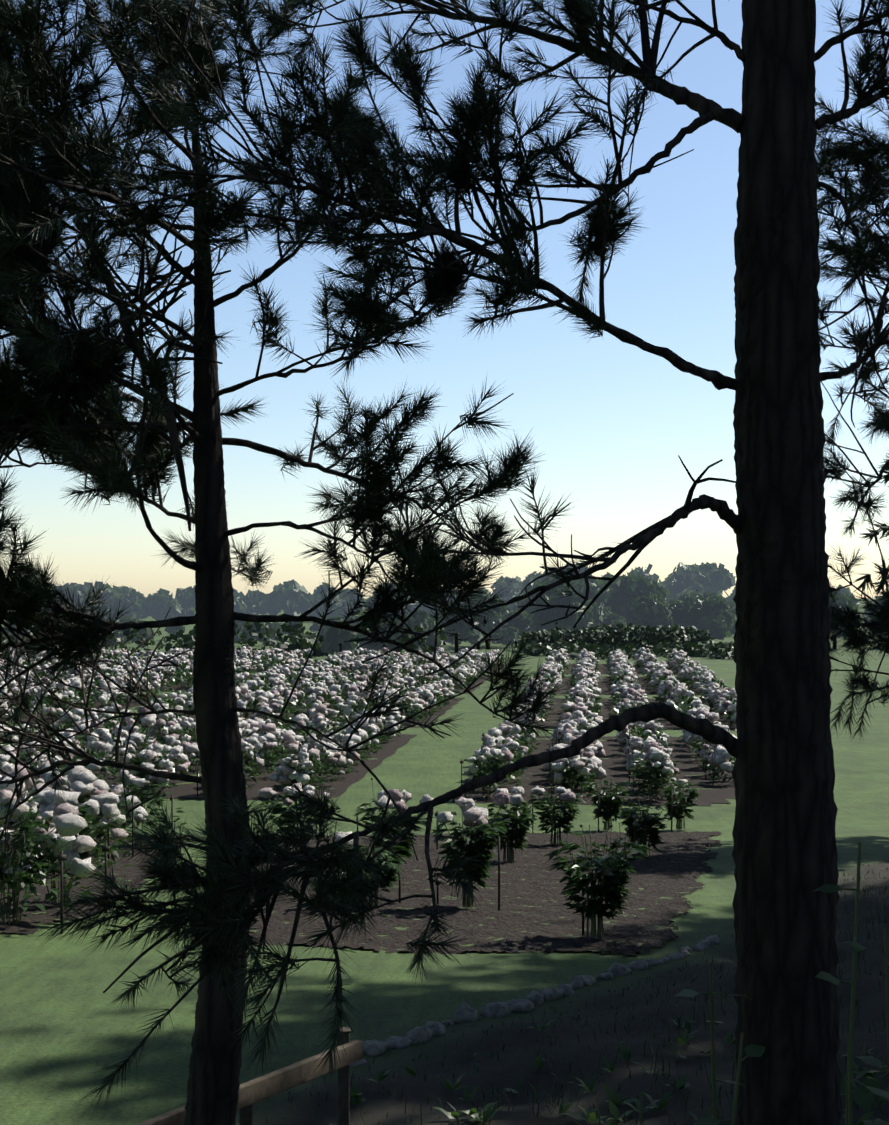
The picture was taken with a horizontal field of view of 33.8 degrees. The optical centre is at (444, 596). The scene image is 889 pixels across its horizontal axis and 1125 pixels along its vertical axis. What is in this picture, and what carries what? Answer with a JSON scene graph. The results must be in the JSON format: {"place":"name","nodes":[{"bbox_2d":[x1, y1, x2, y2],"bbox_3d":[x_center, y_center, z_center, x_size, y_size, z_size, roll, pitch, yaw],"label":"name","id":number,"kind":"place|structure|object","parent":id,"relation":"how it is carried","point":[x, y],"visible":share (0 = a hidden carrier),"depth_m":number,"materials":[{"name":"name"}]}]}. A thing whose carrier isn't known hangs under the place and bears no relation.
{"place":"outdoors","nodes":[
{"label":"outdoors","id":0,"kind":"place"},
{"bbox_2d":[0,598,888,1124],"bbox_3d":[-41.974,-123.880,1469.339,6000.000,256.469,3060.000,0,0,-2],"label":"ground","id":1,"kind":"structure","parent":0,"point":[66,1030],"depth_m":10.22,"materials":[{"name":"green plant"}]},
{"bbox_2d":[137,1027,362,1124],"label":"rail fence","id":2,"kind":"object","parent":1,"relation":"on","point":[252,1092],"visible":0.75,"depth_m":6.26,"materials":[{"name":"brown wood"}]},
{"bbox_2d":[0,662,735,956],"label":"soil beds","id":3,"kind":"object","parent":1,"relation":"on","point":[505,924],"visible":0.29,"depth_m":18.00,"materials":[{"name":"brown soil"}]},
{"bbox_2d":[15,726,714,935],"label":"plant stakes","id":4,"kind":"object","parent":3,"relation":"on","point":[62,857],"visible":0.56,"depth_m":21.53,"materials":[{"name":"brown wood"}]},
{"bbox_2d":[0,646,736,938],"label":"flowering shrubs","id":5,"kind":"object","parent":1,"relation":"on","point":[67,821],"depth_m":33.95,"materials":[{"name":"white plant"}]},
{"bbox_2d":[2,619,734,659],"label":"hedge shrubs","id":6,"kind":"object","parent":1,"relation":"on","point":[573,643],"visible":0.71,"depth_m":106.70,"materials":[{"name":"green plant"}]},
{"bbox_2d":[0,0,888,1124],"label":"pine","id":7,"kind":"object","parent":1,"relation":"on","point":[22,356],"depth_m":5.30,"materials":[{"name":"brown plant"}]},
{"bbox_2d":[3,562,885,654],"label":"tree","id":8,"kind":"object","parent":1,"relation":"on","point":[637,596],"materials":[{"name":"green plant"}]},
{"bbox_2d":[349,935,719,1065],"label":"edging stones","id":9,"kind":"object","parent":1,"relation":"on","point":[465,1012],"visible":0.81,"depth_m":9.93,"materials":[{"name":"grey stone"}]},
{"bbox_2d":[349,842,888,1124],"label":"weeds","id":10,"kind":"object","parent":1,"relation":"on","point":[863,1097],"depth_m":4.92,"materials":[{"name":"green plant"}]},
{"bbox_2d":[0,0,888,597],"label":"sky","id":11,"kind":"structure","parent":0,"point":[611,419],"materials":[{"name":"blue"}]},
{"bbox_2d":[255,863,888,1124],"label":"rough grass","id":12,"kind":"structure","parent":0,"point":[695,998],"depth_m":8.50,"materials":[{"name":"green plant"}]}
]}

